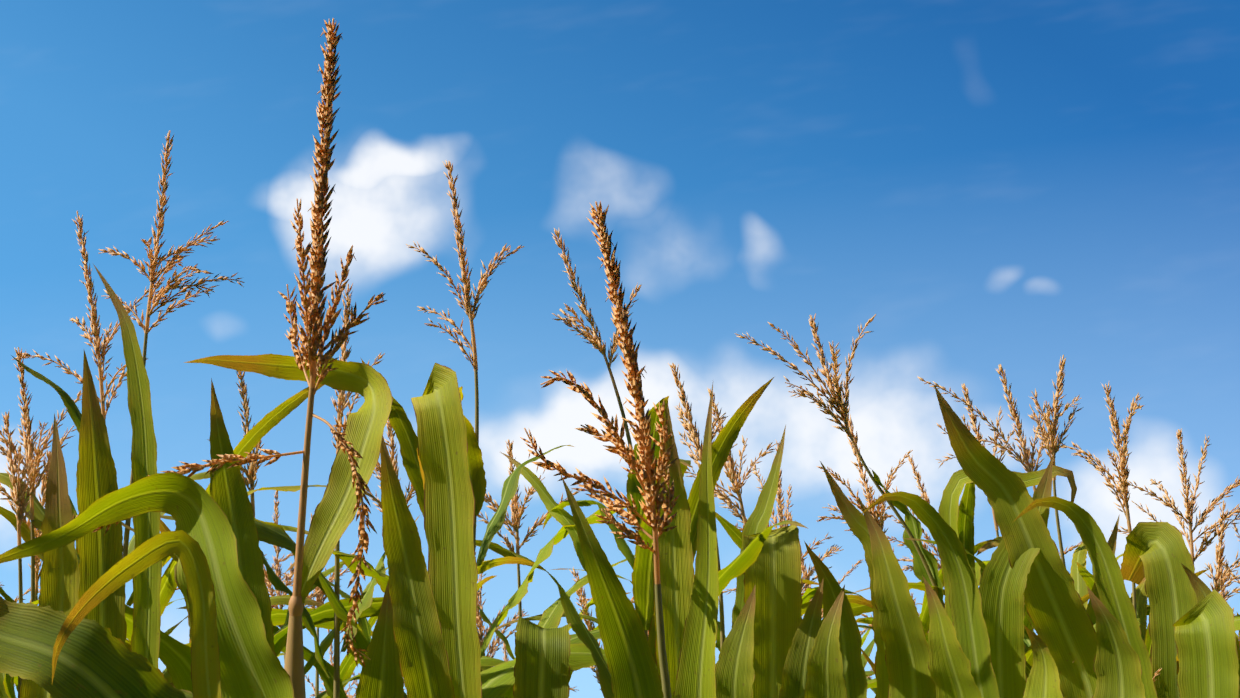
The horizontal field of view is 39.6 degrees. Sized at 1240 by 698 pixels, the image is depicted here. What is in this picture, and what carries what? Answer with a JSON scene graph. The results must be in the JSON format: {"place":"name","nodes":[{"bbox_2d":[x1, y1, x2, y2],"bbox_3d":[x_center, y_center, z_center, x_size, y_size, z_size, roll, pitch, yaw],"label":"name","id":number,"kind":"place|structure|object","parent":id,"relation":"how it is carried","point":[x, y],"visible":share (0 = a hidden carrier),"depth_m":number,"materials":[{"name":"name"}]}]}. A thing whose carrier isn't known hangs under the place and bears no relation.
{"place":"outdoors","nodes":[
{"label":"outdoors","id":0,"kind":"place"},
{"bbox_2d":[0,0,1239,697],"label":"sky","id":1,"kind":"structure","parent":0,"point":[1022,186],"materials":[{"name":"blue"}]},
{"label":"ground","id":2,"kind":"structure","parent":0,"visible":0},
{"bbox_2d":[14,586,38,602],"bbox_3d":[-1.232,1.587,3.207,0.378,2.472,1.257,9,-24,-32],"label":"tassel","id":3,"kind":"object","parent":2,"relation":"on","point":[16,599],"depth_m":3.61,"materials":[{"name":"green plant"}]},
{"bbox_2d":[0,450,78,691],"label":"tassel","id":4,"kind":"object","parent":2,"relation":"on","point":[37,533],"visible":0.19,"depth_m":2.88,"materials":[{"name":"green plant"}]},
{"bbox_2d":[20,413,79,697],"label":"leaf","id":5,"kind":"object","parent":2,"relation":"on","point":[59,580],"visible":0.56,"depth_m":1.79,"materials":[{"name":"green plant"}]},
{"bbox_2d":[0,411,187,697],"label":"corn plant","id":6,"kind":"object","parent":2,"relation":"on","point":[7,690],"visible":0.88,"depth_m":2.58,"materials":[{"name":"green plant"}]},
{"bbox_2d":[0,596,192,697],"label":"corn leaf","id":7,"kind":"object","parent":2,"relation":"on","point":[96,659],"visible":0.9,"depth_m":1.12,"materials":[{"name":"green plant"}]},
{"bbox_2d":[76,351,126,645],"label":"leaf","id":8,"kind":"object","parent":2,"relation":"on","point":[99,553],"visible":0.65,"depth_m":1.89,"materials":[{"name":"green plant"}]},
{"bbox_2d":[93,264,161,667],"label":"leaf","id":9,"kind":"object","parent":2,"relation":"on","point":[145,639],"visible":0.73,"depth_m":1.99,"materials":[{"name":"green plant"}]},
{"bbox_2d":[52,530,221,697],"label":"corn leaf","id":10,"kind":"object","parent":2,"relation":"on","point":[184,547],"visible":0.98,"depth_m":1.07,"materials":[{"name":"green plant"}]},
{"bbox_2d":[0,472,293,697],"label":"corn leaf","id":11,"kind":"object","parent":2,"relation":"on","point":[251,666],"visible":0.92,"depth_m":1.25,"materials":[{"name":"green plant"}]},
{"bbox_2d":[0,211,360,697],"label":"corn plant","id":12,"kind":"object","parent":2,"relation":"on","point":[9,516],"visible":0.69,"depth_m":2.81,"materials":[{"name":"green plant"}]},
{"bbox_2d":[0,347,372,635],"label":"corn plant","id":13,"kind":"object","parent":2,"relation":"on","point":[278,616],"visible":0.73,"depth_m":2.69,"materials":[{"name":"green plant"}]},
{"bbox_2d":[0,130,382,644],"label":"corn plant","id":14,"kind":"object","parent":2,"relation":"on","point":[255,434],"visible":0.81,"depth_m":2.62,"materials":[{"name":"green plant"}]},
{"bbox_2d":[31,370,387,692],"bbox_3d":[-0.483,1.342,2.629,0.336,2.580,1.347,-13,-25,29],"label":"corn plant","id":15,"kind":"object","parent":2,"relation":"on","point":[175,656],"visible":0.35,"depth_m":2.78,"materials":[{"name":"green plant"}]},
{"bbox_2d":[92,18,392,697],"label":"corn plant","id":16,"kind":"object","parent":2,"relation":"on","point":[351,472],"visible":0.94,"depth_m":1.39,"materials":[{"name":"green plant"}]},
{"bbox_2d":[209,378,275,654],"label":"leaf","id":17,"kind":"object","parent":2,"relation":"on","point":[228,493],"visible":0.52,"depth_m":1.99,"materials":[{"name":"green plant"}]},
{"bbox_2d":[172,553,323,682],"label":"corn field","id":18,"kind":"structure","parent":2,"relation":"on","point":[281,560],"depth_m":4.39,"materials":[{"name":"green plant"}]},
{"bbox_2d":[176,490,377,680],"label":"plant","id":19,"kind":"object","parent":2,"relation":"on","point":[346,663],"depth_m":3.83,"materials":[{"name":"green plant"}]},
{"bbox_2d":[281,513,358,696],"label":"plant","id":20,"kind":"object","parent":2,"relation":"on","point":[351,669],"depth_m":4.27,"materials":[{"name":"green plant"}]},
{"bbox_2d":[309,672,357,697],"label":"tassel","id":21,"kind":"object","parent":2,"relation":"on","point":[348,695],"depth_m":4.69,"materials":[{"name":"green plant"}]},
{"bbox_2d":[305,629,404,696],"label":"plant","id":22,"kind":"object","parent":2,"relation":"on","point":[331,654],"depth_m":5.43,"materials":[{"name":"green plant"}]},
{"bbox_2d":[122,284,606,697],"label":"corn plant","id":23,"kind":"object","parent":2,"relation":"on","point":[497,681],"visible":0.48,"depth_m":2.52,"materials":[{"name":"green plant"}]},
{"bbox_2d":[355,582,403,697],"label":"corn plant","id":24,"kind":"object","parent":2,"relation":"on","point":[381,676],"visible":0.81,"depth_m":1.99,"materials":[{"name":"green plant"}]},
{"bbox_2d":[176,419,600,697],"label":"corn plant","id":25,"kind":"object","parent":2,"relation":"on","point":[366,627],"visible":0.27,"depth_m":2.91,"materials":[{"name":"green plant"}]},
{"bbox_2d":[380,437,454,697],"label":"corn plant","id":26,"kind":"object","parent":2,"relation":"on","point":[423,661],"visible":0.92,"depth_m":1.69,"materials":[{"name":"green plant"}]},
{"bbox_2d":[254,160,634,697],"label":"corn plant","id":27,"kind":"object","parent":2,"relation":"on","point":[407,438],"visible":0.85,"depth_m":2.59,"materials":[{"name":"green plant"}]},
{"bbox_2d":[411,363,481,697],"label":"corn plant","id":28,"kind":"object","parent":2,"relation":"on","point":[449,498],"visible":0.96,"depth_m":1.79,"materials":[{"name":"green plant"}]},
{"bbox_2d":[475,525,594,671],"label":"plant","id":29,"kind":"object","parent":2,"relation":"on","point":[479,624],"depth_m":4.00,"materials":[{"name":"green plant"}]},
{"bbox_2d":[502,643,578,691],"bbox_3d":[-0.122,2.034,4.400,0.548,2.534,1.169,2,-23,-16],"label":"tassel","id":30,"kind":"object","parent":2,"relation":"on","point":[506,658],"depth_m":4.64,"materials":[{"name":"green plant"}]},
{"bbox_2d":[513,616,570,697],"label":"corn plant","id":31,"kind":"object","parent":2,"relation":"on","point":[542,666],"visible":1,"depth_m":1.70,"materials":[{"name":"green plant"}]},
{"bbox_2d":[477,440,630,682],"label":"corn plant","id":32,"kind":"object","parent":2,"relation":"on","point":[517,510],"visible":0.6,"depth_m":3.29,"materials":[{"name":"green plant"}]},
{"bbox_2d":[570,568,633,689],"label":"plant","id":33,"kind":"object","parent":2,"relation":"on","point":[582,599],"depth_m":3.34,"materials":[{"name":"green plant"}]},
{"bbox_2d":[520,201,718,697],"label":"corn plant","id":34,"kind":"object","parent":2,"relation":"on","point":[631,663],"visible":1,"depth_m":1.33,"materials":[{"name":"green plant"}]},
{"bbox_2d":[475,228,808,697],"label":"corn plant","id":35,"kind":"object","parent":2,"relation":"on","point":[642,566],"visible":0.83,"depth_m":2.58,"materials":[{"name":"green plant"}]},
{"bbox_2d":[653,402,694,697],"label":"corn plant","id":36,"kind":"object","parent":2,"relation":"on","point":[676,560],"visible":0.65,"depth_m":2.00,"materials":[{"name":"green plant"}]},
{"bbox_2d":[495,363,876,688],"bbox_3d":[0.219,1.323,2.650,1.287,2.604,0.455,5,-23,-12],"label":"corn plant","id":37,"kind":"object","parent":2,"relation":"on","point":[691,429],"visible":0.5,"depth_m":2.90,"materials":[{"name":"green plant"}]},
{"bbox_2d":[715,586,755,697],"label":"corn plant","id":38,"kind":"object","parent":2,"relation":"on","point":[734,673],"visible":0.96,"depth_m":2.10,"materials":[{"name":"green plant"}]},
{"bbox_2d":[732,425,785,626],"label":"corn plant","id":39,"kind":"object","parent":2,"relation":"on","point":[758,520],"visible":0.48,"depth_m":2.80,"materials":[{"name":"green plant"}]},
{"bbox_2d":[743,525,801,697],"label":"corn plant","id":40,"kind":"object","parent":2,"relation":"on","point":[773,574],"visible":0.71,"depth_m":2.60,"materials":[{"name":"green plant"}]},
{"bbox_2d":[684,387,872,650],"bbox_3d":[0.221,1.425,2.885,1.113,2.755,0.541,-7,-23,18],"label":"corn plant","id":41,"kind":"object","parent":2,"relation":"on","point":[809,593],"visible":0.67,"depth_m":3.20,"materials":[{"name":"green plant"}]},
{"bbox_2d":[715,441,874,667],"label":"plant","id":42,"kind":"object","parent":2,"relation":"on","point":[734,532],"depth_m":3.46,"materials":[{"name":"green plant"}]},
{"bbox_2d":[779,579,822,697],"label":"corn plant","id":43,"kind":"object","parent":2,"relation":"on","point":[794,675],"visible":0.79,"depth_m":2.40,"materials":[{"name":"green plant"}]},
{"bbox_2d":[723,512,921,646],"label":"plant","id":44,"kind":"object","parent":2,"relation":"on","point":[803,567],"depth_m":4.55,"materials":[{"name":"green plant"}]},
{"bbox_2d":[805,585,846,697],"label":"corn plant","id":45,"kind":"object","parent":2,"relation":"on","point":[824,677],"visible":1,"depth_m":2.30,"materials":[{"name":"green plant"}]},
{"bbox_2d":[804,541,866,697],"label":"corn plant","id":46,"kind":"object","parent":2,"relation":"on","point":[850,641],"visible":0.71,"depth_m":2.60,"materials":[{"name":"green plant"}]},
{"bbox_2d":[820,461,888,697],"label":"corn plant","id":47,"kind":"object","parent":2,"relation":"on","point":[853,517],"visible":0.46,"depth_m":3.01,"materials":[{"name":"green plant"}]},
{"bbox_2d":[735,313,989,629],"bbox_3d":[0.721,1.341,2.921,0.423,2.747,1.286,-20,-30,41],"label":"corn plant","id":48,"kind":"object","parent":2,"relation":"on","point":[925,563],"visible":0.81,"depth_m":3.09,"materials":[{"name":"green plant"}]},
{"bbox_2d":[860,547,928,673],"bbox_3d":[0.835,1.604,3.265,1.162,2.484,0.543,12,-25,-27],"label":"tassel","id":49,"kind":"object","parent":2,"relation":"on","point":[871,663],"depth_m":3.36,"materials":[{"name":"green plant"}]},
{"bbox_2d":[859,500,936,697],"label":"corn plant","id":50,"kind":"object","parent":2,"relation":"on","point":[907,655],"visible":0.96,"depth_m":2.70,"materials":[{"name":"green plant"}]},
{"bbox_2d":[856,454,940,679],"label":"plant","id":51,"kind":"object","parent":2,"relation":"on","point":[869,620],"depth_m":3.66,"materials":[{"name":"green plant"}]},
{"bbox_2d":[861,491,999,697],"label":"corn plant","id":52,"kind":"object","parent":2,"relation":"on","point":[969,623],"visible":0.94,"depth_m":2.50,"materials":[{"name":"green plant"}]},
{"bbox_2d":[923,577,981,697],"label":"corn plant","id":53,"kind":"object","parent":2,"relation":"on","point":[949,666],"visible":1,"depth_m":2.40,"materials":[{"name":"green plant"}]},
{"bbox_2d":[817,428,1089,693],"bbox_3d":[0.660,1.391,2.973,1.192,2.657,0.627,-19,-29,39],"label":"plant","id":54,"kind":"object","parent":2,"relation":"on","point":[924,616],"depth_m":3.32,"materials":[{"name":"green plant"}]},
{"bbox_2d":[848,355,1087,677],"bbox_3d":[0.919,1.391,2.952,0.427,2.677,1.288,-18,-28,37],"label":"corn plant","id":55,"kind":"object","parent":2,"relation":"on","point":[1051,442],"visible":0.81,"depth_m":3.10,"materials":[{"name":"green plant"}]},
{"bbox_2d":[938,465,1076,623],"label":"corn plant","id":56,"kind":"object","parent":2,"relation":"on","point":[948,510],"visible":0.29,"depth_m":2.91,"materials":[{"name":"green plant"}]},
{"bbox_2d":[865,383,1149,676],"bbox_3d":[0.649,1.511,3.302,0.428,2.832,1.203,14,-26,-31],"label":"corn plant","id":57,"kind":"object","parent":2,"relation":"on","point":[979,436],"visible":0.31,"depth_m":3.50,"materials":[{"name":"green plant"}]},
{"bbox_2d":[934,385,1097,697],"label":"corn plant","id":58,"kind":"object","parent":2,"relation":"on","point":[1062,621],"visible":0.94,"depth_m":2.71,"materials":[{"name":"green plant"}]},
{"bbox_2d":[979,456,1052,697],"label":"corn plant","id":59,"kind":"object","parent":2,"relation":"on","point":[1002,586],"visible":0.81,"depth_m":2.70,"materials":[{"name":"green plant"}]},
{"bbox_2d":[1023,624,1062,697],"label":"corn plant","id":60,"kind":"object","parent":2,"relation":"on","point":[1043,680],"visible":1,"depth_m":2.21,"materials":[{"name":"green plant"}]},
{"bbox_2d":[1032,541,1081,630],"bbox_3d":[0.978,1.698,3.880,0.542,2.766,1.236,-5,-22,11],"label":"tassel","id":61,"kind":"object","parent":2,"relation":"on","point":[1071,548],"depth_m":4.24,"materials":[{"name":"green plant"}]},
{"bbox_2d":[918,363,1239,686],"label":"corn plant","id":62,"kind":"object","parent":2,"relation":"on","point":[1028,466],"visible":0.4,"depth_m":3.30,"materials":[{"name":"brown plant"}]},
{"bbox_2d":[1012,496,1157,697],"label":"corn plant","id":63,"kind":"object","parent":2,"relation":"on","point":[1114,598],"visible":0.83,"depth_m":2.60,"materials":[{"name":"green plant"}]},
{"bbox_2d":[1086,514,1119,624],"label":"corn plant","id":64,"kind":"object","parent":2,"relation":"on","point":[1111,542],"visible":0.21,"depth_m":2.91,"materials":[{"name":"green plant"}]},
{"bbox_2d":[1087,586,1145,697],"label":"corn plant","id":65,"kind":"object","parent":2,"relation":"on","point":[1117,667],"visible":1,"depth_m":2.31,"materials":[{"name":"green plant"}]},
{"bbox_2d":[1039,383,1208,661],"bbox_3d":[1.044,1.470,3.013,0.428,2.766,1.395,-4,-22,9],"label":"corn plant","id":66,"kind":"object","parent":2,"relation":"on","point":[1139,597],"visible":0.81,"depth_m":3.21,"materials":[{"name":"brown plant"}]},
{"bbox_2d":[1152,668,1161,681],"bbox_3d":[0.944,1.447,2.406,0.435,2.128,0.958,12,-25,-28],"label":"tassel","id":67,"kind":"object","parent":2,"relation":"on","point":[1157,671],"depth_m":2.76,"materials":[{"name":"brown plant"}]},
{"bbox_2d":[1121,522,1196,697],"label":"corn plant","id":68,"kind":"object","parent":2,"relation":"on","point":[1156,554],"visible":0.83,"depth_m":2.82,"materials":[{"name":"green plant"}]},
{"bbox_2d":[1111,428,1239,606],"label":"corn plant","id":69,"kind":"object","parent":2,"relation":"on","point":[1189,510],"visible":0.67,"depth_m":3.41,"materials":[{"name":"brown plant"}]},
{"bbox_2d":[1173,589,1238,697],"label":"corn plant","id":70,"kind":"object","parent":2,"relation":"on","point":[1207,658],"visible":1,"depth_m":2.42,"materials":[{"name":"green plant"}]},
{"bbox_2d":[1181,563,1239,697],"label":"corn plant","id":71,"kind":"object","parent":2,"relation":"on","point":[1202,590],"visible":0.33,"depth_m":2.51,"materials":[{"name":"green plant"}]},
{"bbox_2d":[1204,500,1239,600],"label":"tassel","id":72,"kind":"object","parent":2,"relation":"on","point":[1218,580],"visible":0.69,"depth_m":3.31,"materials":[{"name":"brown plant"}]},
{"bbox_2d":[1210,544,1239,645],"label":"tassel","id":73,"kind":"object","parent":2,"relation":"on","point":[1223,594],"depth_m":3.64,"materials":[{"name":"brown plant"}]},
{"bbox_2d":[1222,521,1239,637],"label":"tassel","id":74,"kind":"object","parent":2,"relation":"on","point":[1236,529],"depth_m":3.63,"materials":[{"name":"brown plant"}]}
]}

